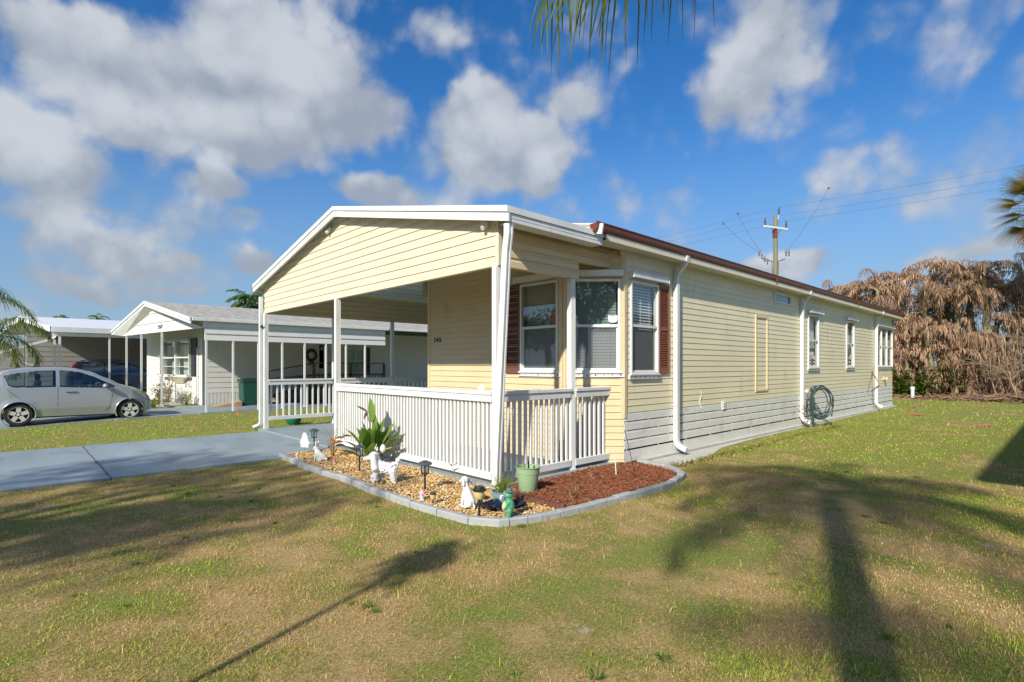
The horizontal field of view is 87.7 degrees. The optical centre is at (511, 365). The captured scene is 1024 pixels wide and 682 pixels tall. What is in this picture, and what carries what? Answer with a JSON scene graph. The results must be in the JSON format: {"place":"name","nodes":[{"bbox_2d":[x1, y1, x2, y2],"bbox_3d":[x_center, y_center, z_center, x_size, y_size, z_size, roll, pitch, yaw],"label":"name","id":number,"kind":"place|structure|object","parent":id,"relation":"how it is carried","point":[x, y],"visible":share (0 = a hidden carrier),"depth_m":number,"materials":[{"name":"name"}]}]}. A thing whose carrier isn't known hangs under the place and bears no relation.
{"place":"outdoors","nodes":[
{"label":"outdoors","id":0,"kind":"place"},
{"bbox_2d":[0,446,110,492],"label":"driveway","id":1,"kind":"structure","parent":0,"point":[32,469],"depth_m":7.64,"materials":[{"name":"blue paint"}]},
{"bbox_2d":[0,407,201,428],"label":"neighbour driveway","id":2,"kind":"structure","parent":0,"point":[153,413],"depth_m":15.59,"materials":[{"name":"blue paint"}]},
{"bbox_2d":[0,367,151,426],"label":"silver hatchback","id":3,"kind":"object","parent":2,"relation":"on","point":[79,398],"visible":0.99,"depth_m":14.57,"materials":[{"name":"grey paint"}]},
{"bbox_2d":[84,431,329,478],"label":"driveway","id":4,"kind":"structure","parent":0,"point":[132,459],"depth_m":9.11,"materials":[{"name":"blue paint"}]},
{"bbox_2d":[175,400,331,413],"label":"neighbour carport floor","id":5,"kind":"structure","parent":0,"point":[201,408],"depth_m":18.90,"materials":[{"name":"blue paint"}]},
{"bbox_2d":[210,400,241,406],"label":"wedge ramp","id":6,"kind":"structure","parent":5,"relation":"on","point":[228,404],"depth_m":19.45,"materials":[{"name":"brown wood"}]},
{"bbox_2d":[236,378,256,405],"bbox_3d":[-9.947,0.965,20.139,0.686,1.020,0.660,0,0,-43],"label":"wheelie bin","id":7,"kind":"object","parent":5,"relation":"on","point":[247,387],"visible":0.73,"depth_m":19.91,"materials":[{"name":"green plastic"}]},
{"bbox_2d":[297,384,316,403],"bbox_3d":[-8.047,1.065,20.970,0.650,0.820,0.620,0,0,-43],"label":"wheelie bin","id":8,"kind":"object","parent":5,"relation":"on","point":[310,393],"visible":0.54,"depth_m":20.80,"materials":[{"name":"black plastic"}]},
{"bbox_2d":[239,362,384,403],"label":"access ramp","id":9,"kind":"structure","parent":5,"relation":"on","point":[313,375],"depth_m":21.72,"materials":[{"name":"wood"}]},
{"bbox_2d":[258,423,635,487],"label":"porch floor","id":10,"kind":"structure","parent":0,"point":[296,432],"depth_m":8.32,"materials":[{"name":"blue paint"}]},
{"bbox_2d":[252,205,615,485],"bbox_3d":[1.706,-0.663,13.812,13.237,4.307,8.800,0,0,-43],"label":"porch canopy","id":11,"kind":"object","parent":10,"relation":"on","point":[336,264],"visible":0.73,"depth_m":7.99,"materials":[{"name":"beige plastic"}]},
{"bbox_2d":[268,378,332,419],"bbox_3d":[-5.115,0.789,12.950,1.560,0.952,0.117,0,0,-43],"label":"porch railing","id":12,"kind":"object","parent":11,"relation":"attached to","point":[290,382],"visible":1,"depth_m":12.92,"materials":[{"name":"white paint"}]},
{"bbox_2d":[341,377,391,385],"bbox_3d":[-3.901,0.789,14.097,1.580,0.952,0.117,0,0,-43],"label":"porch railing","id":13,"kind":"object","parent":11,"relation":"attached to","point":[368,380],"visible":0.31,"depth_m":14.13,"materials":[{"name":"metal"}]},
{"bbox_2d":[394,377,427,387],"bbox_3d":[-2.109,0.789,15.789,3.170,0.952,0.117,0,0,-43],"label":"porch railing","id":14,"kind":"object","parent":11,"relation":"attached to","point":[407,379],"visible":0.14,"depth_m":15.04,"materials":[{"name":"white paint"}]},
{"bbox_2d":[335,383,491,479],"bbox_3d":[-1.682,0.857,8.100,0.117,1.087,4.255,0,0,-43],"label":"porch railing","id":15,"kind":"object","parent":11,"relation":"attached to","point":[436,427],"visible":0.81,"depth_m":7.55,"materials":[{"name":"white paint"}]},
{"bbox_2d":[502,388,571,479],"bbox_3d":[0.326,0.857,7.002,1.305,1.087,0.117,0,0,-43],"label":"porch railing","id":16,"kind":"object","parent":11,"relation":"attached to","point":[524,396],"visible":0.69,"depth_m":6.99,"materials":[{"name":"white paint"}]},
{"bbox_2d":[575,387,610,464],"bbox_3d":[1.220,0.881,7.847,0.975,1.137,0.117,0,0,-43],"label":"porch railing","id":17,"kind":"object","parent":10,"relation":"on","point":[590,392],"visible":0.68,"depth_m":7.77,"materials":[{"name":"white paint"}]},
{"bbox_2d":[488,471,521,492],"bbox_3d":[-0.066,1.200,5.548,0.402,0.251,0.367,0,0,2],"label":"fern","id":18,"kind":"object","parent":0,"point":[502,487],"visible":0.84,"depth_m":5.51,"materials":[{"name":"green plant"}]},
{"bbox_2d":[0,369,1023,681],"bbox_3d":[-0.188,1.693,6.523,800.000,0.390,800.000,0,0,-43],"label":"ground","id":19,"kind":"structure","parent":0,"point":[646,587],"depth_m":3.91,"materials":[{"name":"plant"}]},
{"bbox_2d":[0,285,37,323],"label":"queen palm","id":20,"kind":"object","parent":19,"relation":"on","point":[14,302],"visible":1,"depth_m":16.96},
{"bbox_2d":[0,315,52,380],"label":"queen palm","id":21,"kind":"object","parent":19,"relation":"on","point":[14,351],"visible":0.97,"depth_m":18.39,"materials":[{"name":"plant"}]},
{"bbox_2d":[0,316,183,385],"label":"mobile home","id":22,"kind":"object","parent":19,"relation":"on","point":[76,340],"visible":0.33,"depth_m":27.78,"materials":[{"name":"white metal"}]},
{"bbox_2d":[147,383,173,402],"bbox_3d":[-13.784,1.069,20.925,0.947,0.870,0.966,0,0,-1],"label":"shrub","id":23,"kind":"object","parent":19,"relation":"on","point":[157,392],"visible":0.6,"depth_m":20.90,"materials":[{"name":"green plant"}]},
{"bbox_2d":[155,373,178,403],"bbox_3d":[-13.120,0.884,20.288,0.849,1.218,0.882,0,0,-43],"label":"shrub","id":24,"kind":"object","parent":19,"relation":"on","point":[167,392],"visible":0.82,"depth_m":20.30,"materials":[{"name":"green plant"}]},
{"bbox_2d":[225,288,264,308],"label":"distant palm","id":25,"kind":"object","parent":19,"relation":"on","point":[248,298],"visible":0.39,"depth_m":41.44,"materials":[{"name":"green plant"}]},
{"bbox_2d":[111,301,427,411],"bbox_3d":[-6.677,-0.455,26.394,20.150,3.930,9.686,0,0,-43],"label":"mobile home","id":26,"kind":"object","parent":19,"relation":"on","point":[221,350],"visible":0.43,"depth_m":20.82,"materials":[{"name":"white"}]},
{"bbox_2d":[159,338,192,377],"bbox_3d":[-13.562,-0.320,21.569,2.900,1.540,0.340,0,0,39],"label":"window frame","id":27,"kind":"structure","parent":26,"relation":"in","point":[175,357],"depth_m":21.53,"materials":[{"name":"white paint"}]},
{"bbox_2d":[306,343,327,378],"bbox_3d":[-8.459,-0.165,23.111,1.050,1.950,0.100,0,0,-43],"label":"door","id":28,"kind":"structure","parent":26,"relation":"in","point":[315,346],"depth_m":23.11,"materials":[{"name":"white paint"}]},
{"bbox_2d":[347,348,363,373],"bbox_3d":[-7.214,-0.230,24.377,0.900,1.160,0.110,0,0,-43],"label":"window frame","id":29,"kind":"structure","parent":26,"relation":"in","point":[354,355],"depth_m":24.40,"materials":[{"name":"white paint"}]},
{"bbox_2d":[321,470,340,479],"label":"edging stone","id":30,"kind":"object","parent":19,"relation":"on","point":[330,474],"visible":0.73,"depth_m":7.22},
{"bbox_2d":[338,474,355,484],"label":"edging stone","id":31,"kind":"object","parent":19,"relation":"on","point":[345,478],"visible":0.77,"depth_m":6.90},
{"bbox_2d":[352,479,372,492],"bbox_3d":[-1.833,1.499,6.567,0.096,0.123,0.489,0,0,-39],"label":"edging stone","id":32,"kind":"object","parent":19,"relation":"on","point":[363,486],"visible":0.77,"depth_m":6.54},
{"bbox_2d":[368,486,393,499],"bbox_3d":[-1.514,1.499,6.196,0.100,0.123,0.475,0,0,-43],"label":"edging stone","id":33,"kind":"object","parent":19,"relation":"on","point":[379,492],"visible":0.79,"depth_m":6.16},
{"bbox_2d":[389,493,414,507],"bbox_3d":[-1.203,1.499,5.863,0.096,0.122,0.413,0,0,-43],"label":"edging stone","id":34,"kind":"object","parent":19,"relation":"on","point":[400,499],"visible":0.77,"depth_m":5.83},
{"bbox_2d":[410,500,440,515],"bbox_3d":[-0.894,1.502,5.555,0.442,0.117,0.096,0,0,43],"label":"edging stone","id":35,"kind":"object","parent":19,"relation":"on","point":[424,507],"visible":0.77,"depth_m":5.51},
{"bbox_2d":[288,448,610,517],"bbox_3d":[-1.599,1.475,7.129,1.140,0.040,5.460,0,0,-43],"label":"golden mulch bed","id":36,"kind":"object","parent":19,"relation":"on","point":[432,491],"visible":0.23,"depth_m":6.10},
{"bbox_2d":[312,441,327,461],"bbox_3d":[-2.958,1.316,8.202,0.309,0.308,0.160,0,0,27],"label":"rabbit statue","id":37,"kind":"object","parent":36,"relation":"on","point":[319,455],"visible":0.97,"depth_m":8.16,"materials":[{"name":"paint"}]},
{"bbox_2d":[321,423,352,456],"bbox_3d":[-2.854,1.212,8.681,0.433,0.562,0.417,0,0,-43],"label":"dry shrub","id":38,"kind":"object","parent":36,"relation":"on","point":[332,440],"visible":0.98,"depth_m":8.67,"materials":[{"name":"orange plant"}]},
{"bbox_2d":[341,396,403,461],"bbox_3d":[-2.097,0.964,8.008,0.765,1.024,0.827,0,0,-43],"label":"bird of paradise","id":39,"kind":"object","parent":36,"relation":"on","point":[369,439],"visible":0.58,"depth_m":8.02,"materials":[{"name":"green plant"}]},
{"bbox_2d":[362,451,400,483],"bbox_3d":[-1.635,1.272,6.671,0.491,0.399,0.266,0,0,3],"label":"dog statue","id":40,"kind":"object","parent":36,"relation":"on","point":[380,468],"visible":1,"depth_m":6.60,"materials":[{"name":"stone"}]},
{"bbox_2d":[418,460,431,490],"bbox_3d":[-1.011,1.315,6.193,0.172,0.429,0.172,0,0,41],"label":"solar light","id":41,"kind":"object","parent":36,"relation":"on","point":[424,463],"visible":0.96,"depth_m":6.17,"materials":[{"name":"black plastic"}]},
{"bbox_2d":[459,476,476,508],"bbox_3d":[-0.460,1.312,5.557,0.246,0.318,0.142,0,0,37],"label":"puppy statue","id":42,"kind":"object","parent":36,"relation":"on","point":[468,500],"visible":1,"depth_m":5.53,"materials":[{"name":"white paint"}]},
{"bbox_2d":[472,485,485,515],"bbox_3d":[-0.316,1.342,5.133,0.138,0.376,0.138,0,0,41],"label":"solar light","id":43,"kind":"object","parent":36,"relation":"on","point":[479,490],"visible":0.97,"depth_m":5.10,"materials":[{"name":"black plastic"}]},
{"bbox_2d":[480,499,526,511],"bbox_3d":[-0.096,1.442,5.508,0.370,0.056,0.370,0,0,35],"label":"saucer tray","id":44,"kind":"object","parent":36,"relation":"on","point":[488,505],"visible":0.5,"depth_m":5.51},
{"bbox_2d":[491,488,512,507],"bbox_3d":[-0.096,1.373,5.508,0.240,0.170,0.240,0,0,-43],"label":"blue plant pot","id":45,"kind":"object","parent":44,"relation":"on","point":[498,502],"visible":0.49,"depth_m":5.43,"materials":[{"name":"ceramic"}]},
{"bbox_2d":[500,487,514,518],"bbox_3d":[-0.047,1.320,5.118,0.149,0.304,0.143,0,0,12],"label":"frog figurine","id":46,"kind":"object","parent":36,"relation":"on","point":[508,505],"visible":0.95,"depth_m":5.08,"materials":[{"name":"green ceramic"}]},
{"bbox_2d":[437,508,471,523],"bbox_3d":[-0.560,1.502,5.252,0.440,0.117,0.099,0,0,41],"label":"edging stone","id":47,"kind":"object","parent":19,"relation":"on","point":[453,515],"visible":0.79,"depth_m":5.22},
{"bbox_2d":[468,516,508,526],"bbox_3d":[-0.218,1.500,5.064,0.390,0.120,0.124,0,0,8],"label":"edging stone","id":48,"kind":"object","parent":19,"relation":"on","point":[488,521],"visible":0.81,"depth_m":5.03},
{"bbox_2d":[509,515,527,525],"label":"edging stone","id":49,"kind":"object","parent":19,"relation":"on","point":[514,520],"visible":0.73,"depth_m":5.07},
{"bbox_2d":[525,513,542,523],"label":"edging stone","id":50,"kind":"object","parent":19,"relation":"on","point":[535,517],"visible":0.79,"depth_m":5.14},
{"bbox_2d":[512,491,566,509],"bbox_3d":[0.229,1.459,5.735,0.111,0.110,0.888,0,0,-42],"label":"timber edging","id":51,"kind":"object","parent":19,"relation":"on","point":[535,500],"visible":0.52,"depth_m":5.62,"materials":[{"name":"wood"}]},
{"bbox_2d":[541,510,560,520],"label":"edging stone","id":52,"kind":"object","parent":19,"relation":"on","point":[553,514],"visible":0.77,"depth_m":5.26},
{"bbox_2d":[556,505,578,516],"bbox_3d":[0.563,1.500,5.418,0.245,0.119,0.098,0,0,-37],"label":"edging stone","id":53,"kind":"object","parent":19,"relation":"on","point":[569,510],"visible":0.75,"depth_m":5.39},
{"bbox_2d":[575,502,593,512],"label":"edging stone","id":54,"kind":"object","parent":19,"relation":"on","point":[586,507],"visible":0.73,"depth_m":5.53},
{"bbox_2d":[505,461,676,506],"bbox_3d":[1.257,1.475,6.814,2.940,0.040,1.320,0,0,-43],"label":"red mulch bed","id":55,"kind":"object","parent":19,"relation":"on","point":[597,487],"visible":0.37,"depth_m":6.74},
{"bbox_2d":[515,461,540,492],"bbox_3d":[0.185,1.285,6.186,0.295,0.370,0.295,0,0,-43],"label":"green plant pot","id":56,"kind":"object","parent":55,"relation":"on","point":[527,475],"visible":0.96,"depth_m":6.09,"materials":[{"name":"green plastic"}]},
{"bbox_2d":[589,498,607,508],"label":"edging stone","id":57,"kind":"object","parent":19,"relation":"on","point":[600,503],"visible":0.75,"depth_m":5.68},
{"bbox_2d":[613,491,633,502],"bbox_3d":[1.253,1.497,6.000,0.258,0.127,0.095,0,0,-41],"label":"edging stone","id":58,"kind":"object","parent":19,"relation":"on","point":[625,496],"visible":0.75,"depth_m":5.96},
{"bbox_2d":[637,486,654,495],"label":"edging stone","id":59,"kind":"object","parent":19,"relation":"on","point":[649,490],"visible":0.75,"depth_m":6.25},
{"bbox_2d":[651,482,666,492],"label":"edging stone","id":60,"kind":"object","parent":19,"relation":"on","point":[661,487],"visible":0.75,"depth_m":6.40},
{"bbox_2d":[428,220,905,462],"bbox_3d":[6.317,-0.450,15.256,18.710,3.920,4.832,0,0,-43],"label":"mobile home","id":61,"kind":"object","parent":19,"relation":"on","point":[681,348],"visible":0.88,"depth_m":9.53,"materials":[{"name":"beige plastic"}]},
{"bbox_2d":[518,279,559,376],"bbox_3d":[0.452,-0.577,8.425,0.143,1.486,0.909,0,0,-43],"label":"window frame","id":62,"kind":"structure","parent":61,"relation":"in","point":[538,340],"depth_m":8.46,"materials":[{"name":"white paint"}]},
{"bbox_2d":[575,279,623,376],"bbox_3d":[1.263,-0.574,8.025,0.622,1.479,0.631,0,0,-43],"label":"window frame","id":63,"kind":"structure","parent":61,"relation":"in","point":[597,339],"depth_m":8.06,"materials":[{"name":"white paint"}]},
{"bbox_2d":[629,280,660,378],"bbox_3d":[2.068,-0.554,8.427,0.874,1.511,0.152,0,0,-43],"label":"window frame","id":64,"kind":"structure","parent":61,"relation":"in","point":[644,339],"depth_m":8.45,"materials":[{"name":"white paint"}]},
{"bbox_2d":[774,292,790,305],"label":"window frame","id":65,"kind":"structure","parent":61,"relation":"in","point":[788,297],"depth_m":12.32,"materials":[{"name":"white paint"}]},
{"bbox_2d":[807,314,820,370],"bbox_3d":[7.769,-0.597,13.824,0.885,1.446,0.172,0,0,-43],"label":"window frame","id":66,"kind":"structure","parent":61,"relation":"in","point":[813,345],"depth_m":13.93,"materials":[{"name":"white paint"}]},
{"bbox_2d":[846,321,855,369],"bbox_3d":[10.142,-0.612,16.066,0.875,1.456,0.172,0,0,-43],"label":"window frame","id":67,"kind":"structure","parent":61,"relation":"in","point":[850,347],"depth_m":16.23,"materials":[{"name":"white paint"}]},
{"bbox_2d":[878,327,892,368],"bbox_3d":[13.149,-0.622,18.905,2.465,1.456,0.172,0,0,-43],"label":"window frame","id":68,"kind":"structure","parent":61,"relation":"in","point":[885,335],"depth_m":19.02,"materials":[{"name":"white paint"}]},
{"bbox_2d":[669,424,839,466],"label":"weeds","id":69,"kind":"object","parent":19,"relation":"on","point":[717,456],"visible":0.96,"depth_m":9.18,"materials":[{"name":"green plant"}]},
{"bbox_2d":[636,405,895,465],"bbox_3d":[8.258,1.530,13.892,16.840,0.160,0.600,0,0,-43],"label":"foundation apron","id":70,"kind":"object","parent":19,"relation":"on","point":[689,454],"visible":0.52,"depth_m":9.73,"materials":[{"name":"concrete"}]},
{"bbox_2d":[722,187,829,274],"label":"utility pole","id":71,"kind":"object","parent":19,"relation":"on","point":[775,232],"visible":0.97,"depth_m":41.88,"materials":[{"name":"brown wood"}]},
{"bbox_2d":[810,385,815,426],"bbox_3d":[7.529,1.026,13.272,0.292,1.070,0.044,0,-3,-43],"label":"hose holder","id":72,"kind":"object","parent":19,"relation":"on","point":[811,390],"visible":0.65,"depth_m":13.17,"materials":[{"name":"green paint"}]},
{"bbox_2d":[806,385,833,419],"bbox_3d":[7.656,0.907,13.233,0.696,0.874,0.098,0,0,-1],"label":"coiled hose","id":73,"kind":"object","parent":72,"relation":"hanging from","point":[828,391],"visible":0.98,"depth_m":13.23,"materials":[{"name":"green rubber"}]},
{"bbox_2d":[828,278,899,307],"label":"dead palm","id":74,"kind":"object","parent":19,"relation":"on","point":[841,287],"visible":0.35,"depth_m":28.39,"materials":[{"name":"plant"}]},
{"bbox_2d":[842,271,911,306],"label":"dead palm","id":75,"kind":"object","parent":19,"relation":"on","point":[872,283],"visible":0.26,"depth_m":28.80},
{"bbox_2d":[847,268,923,330],"bbox_3d":[18.694,-1.681,27.535,3.465,6.604,3.056,0,0,1],"label":"dead palm","id":76,"kind":"object","parent":19,"relation":"on","point":[878,291],"visible":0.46,"depth_m":27.18,"materials":[{"name":"plant"}]},
{"bbox_2d":[893,369,911,394],"bbox_3d":[18.435,0.848,25.695,1.555,1.468,1.566,0,0,-43],"label":"shrub","id":77,"kind":"object","parent":19,"relation":"on","point":[895,384],"visible":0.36,"depth_m":25.28,"materials":[{"name":"green plant"}]},
{"bbox_2d":[864,260,943,392],"bbox_3d":[20.495,-1.944,28.045,3.457,7.129,3.556,0,0,-43],"label":"dead palm","id":78,"kind":"object","parent":19,"relation":"on","point":[909,267],"visible":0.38,"depth_m":27.80,"materials":[{"name":"plant"}]},
{"bbox_2d":[893,353,916,392],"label":"dead palm","id":79,"kind":"object","parent":19,"relation":"on","point":[897,368],"visible":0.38,"depth_m":25.63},
{"bbox_2d":[896,377,925,396],"bbox_3d":[18.994,1.031,25.432,1.428,1.072,1.457,0,0,-43],"label":"shrub","id":80,"kind":"object","parent":19,"relation":"on","point":[916,385],"visible":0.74,"depth_m":25.14,"materials":[{"name":"green plant"}]},
{"bbox_2d":[893,342,932,386],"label":"dead palm","id":81,"kind":"object","parent":19,"relation":"on","point":[896,351],"visible":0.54,"depth_m":25.70,"materials":[{"name":"plant"}]},
{"bbox_2d":[893,331,933,392],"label":"dead palm","id":82,"kind":"object","parent":19,"relation":"on","point":[921,348],"visible":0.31,"depth_m":26.23,"materials":[{"name":"plant"}]},
{"bbox_2d":[893,309,940,389],"bbox_3d":[20.271,-0.618,26.708,2.204,4.496,2.162,0,0,-43],"label":"dead palm","id":83,"kind":"object","parent":19,"relation":"on","point":[928,318],"visible":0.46,"depth_m":26.35,"materials":[{"name":"plant"}]},
{"bbox_2d":[900,315,961,394],"bbox_3d":[20.092,-0.442,25.668,2.510,4.139,2.486,0,0,-43],"label":"dead palm","id":84,"kind":"object","parent":19,"relation":"on","point":[941,329],"visible":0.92,"depth_m":25.39,"materials":[{"name":"plant"}]},
{"bbox_2d":[916,364,947,395],"bbox_3d":[19.689,0.732,25.045,1.406,1.616,1.412,0,0,-43],"label":"shrub","id":85,"kind":"object","parent":19,"relation":"on","point":[928,382],"visible":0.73,"depth_m":24.83,"materials":[{"name":"green plant"}]},
{"bbox_2d":[888,258,977,380],"bbox_3d":[20.513,-1.740,26.131,3.385,6.729,3.613,0,0,25],"label":"dead palm","id":86,"kind":"object","parent":19,"relation":"on","point":[927,293],"visible":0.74,"depth_m":25.91,"materials":[{"name":"plant"}]},
{"bbox_2d":[914,361,958,394],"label":"dead palm","id":87,"kind":"object","parent":19,"relation":"on","point":[944,386],"visible":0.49,"depth_m":24.93,"materials":[{"name":"plant"}]},
{"bbox_2d":[903,262,981,392],"bbox_3d":[21.961,-1.849,27.004,3.516,6.945,3.149,0,0,-43],"label":"dead palm","id":88,"kind":"object","parent":19,"relation":"on","point":[946,316],"visible":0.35,"depth_m":26.79,"materials":[{"name":"plant"}]},
{"bbox_2d":[921,342,984,394],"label":"dead palm","id":89,"kind":"object","parent":19,"relation":"on","point":[947,362],"visible":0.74,"depth_m":24.73,"materials":[{"name":"plant"}]},
{"bbox_2d":[931,315,975,359],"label":"dead palm","id":90,"kind":"object","parent":19,"relation":"on","point":[965,324],"visible":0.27,"depth_m":25.90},
{"bbox_2d":[938,356,971,395],"bbox_3d":[20.474,0.547,24.689,1.364,2.060,1.397,0,0,-43],"label":"shrub","id":91,"kind":"object","parent":19,"relation":"on","point":[953,386],"visible":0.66,"depth_m":24.53,"materials":[{"name":"green plant"}]},
{"bbox_2d":[914,256,998,392],"bbox_3d":[21.429,-1.864,25.683,3.302,6.967,3.030,0,0,-43],"label":"dead palm","id":92,"kind":"object","parent":19,"relation":"on","point":[956,283],"visible":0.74,"depth_m":25.31,"materials":[{"name":"plant"}]},
{"bbox_2d":[893,390,1023,402],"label":"leaf litter","id":93,"kind":"object","parent":19,"relation":"on","point":[1010,397],"visible":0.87,"depth_m":23.11,"materials":[{"name":"plant"}]},
{"bbox_2d":[899,282,1023,387],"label":"dry thicket","id":94,"kind":"object","parent":19,"relation":"on","point":[998,325],"visible":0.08,"depth_m":27.01,"materials":[{"name":"brown plant"}]},
{"bbox_2d":[930,322,1002,364],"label":"dead palm","id":95,"kind":"object","parent":19,"relation":"on","point":[966,335],"visible":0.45,"depth_m":24.79,"materials":[{"name":"plant"}]},
{"bbox_2d":[928,260,1005,337],"bbox_3d":[22.850,-1.843,26.870,3.149,6.924,3.199,0,0,-43],"label":"dead palm","id":96,"kind":"object","parent":19,"relation":"on","point":[970,312],"visible":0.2,"depth_m":26.44,"materials":[{"name":"plant"}]},
{"bbox_2d":[934,258,1023,346],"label":"dead palm","id":97,"kind":"object","parent":19,"relation":"on","point":[982,267],"visible":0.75,"depth_m":24.84,"materials":[{"name":"plant"}]},
{"bbox_2d":[936,334,1023,394],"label":"palm stump","id":98,"kind":"object","parent":19,"relation":"on","point":[1005,386],"visible":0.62,"depth_m":24.14,"materials":[{"name":"plant"}]},
{"bbox_2d":[944,331,1023,392],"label":"bare shrub","id":99,"kind":"object","parent":19,"relation":"on","point":[993,374],"visible":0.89,"depth_m":23.20,"materials":[{"name":"brown plant"}]},
{"bbox_2d":[952,351,1023,398],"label":"bare shrub","id":100,"kind":"object","parent":19,"relation":"on","point":[1008,378],"visible":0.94,"depth_m":22.74,"materials":[{"name":"brown plant"}]},
{"bbox_2d":[956,348,1023,393],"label":"dead palm","id":101,"kind":"object","parent":19,"relation":"on","point":[995,383],"visible":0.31,"depth_m":23.94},
{"bbox_2d":[971,302,1023,355],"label":"bare shrub","id":102,"kind":"object","parent":19,"relation":"on","point":[1013,328],"visible":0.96,"depth_m":23.26,"materials":[{"name":"brown plant"}]},
{"bbox_2d":[974,312,1023,361],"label":"dead palm","id":103,"kind":"object","parent":19,"relation":"on","point":[1002,321],"visible":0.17,"depth_m":25.22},
{"bbox_2d":[984,252,1023,372],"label":"dead palm","id":104,"kind":"object","parent":19,"relation":"on","point":[1011,277],"visible":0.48,"depth_m":25.20,"materials":[{"name":"plant"}]},
{"bbox_2d":[986,164,1023,250],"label":"fan palm","id":105,"kind":"object","parent":19,"relation":"on","point":[1017,190],"visible":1,"depth_m":22.43,"materials":[{"name":"green plant"}]},
{"bbox_2d":[998,273,1023,339],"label":"dead palm","id":106,"kind":"object","parent":19,"relation":"on","point":[1018,281],"visible":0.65,"depth_m":24.71,"materials":[{"name":"plant"}]},
{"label":"queen palm","id":107,"kind":"object","parent":19,"relation":"on","visible":0},
{"bbox_2d":[528,0,713,78],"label":"palm frond","id":108,"kind":"object","parent":107,"relation":"attached to","point":[603,10],"visible":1,"depth_m":3.16,"materials":[{"name":"plant"}]},
{"bbox_2d":[0,0,1023,366],"label":"sky","id":109,"kind":"structure","parent":0,"point":[168,151],"materials":[{"name":"blue"}]},
{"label":"far driveway","id":110,"kind":"structure","parent":0,"visible":0},
{"bbox_2d":[64,360,146,391],"bbox_3d":[-19.945,0.615,27.408,4.650,1.861,1.930,0,0,-43],"label":"blue suv","id":111,"kind":"object","parent":110,"relation":"on","point":[117,372],"visible":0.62,"depth_m":26.35,"materials":[{"name":"blue paint"}]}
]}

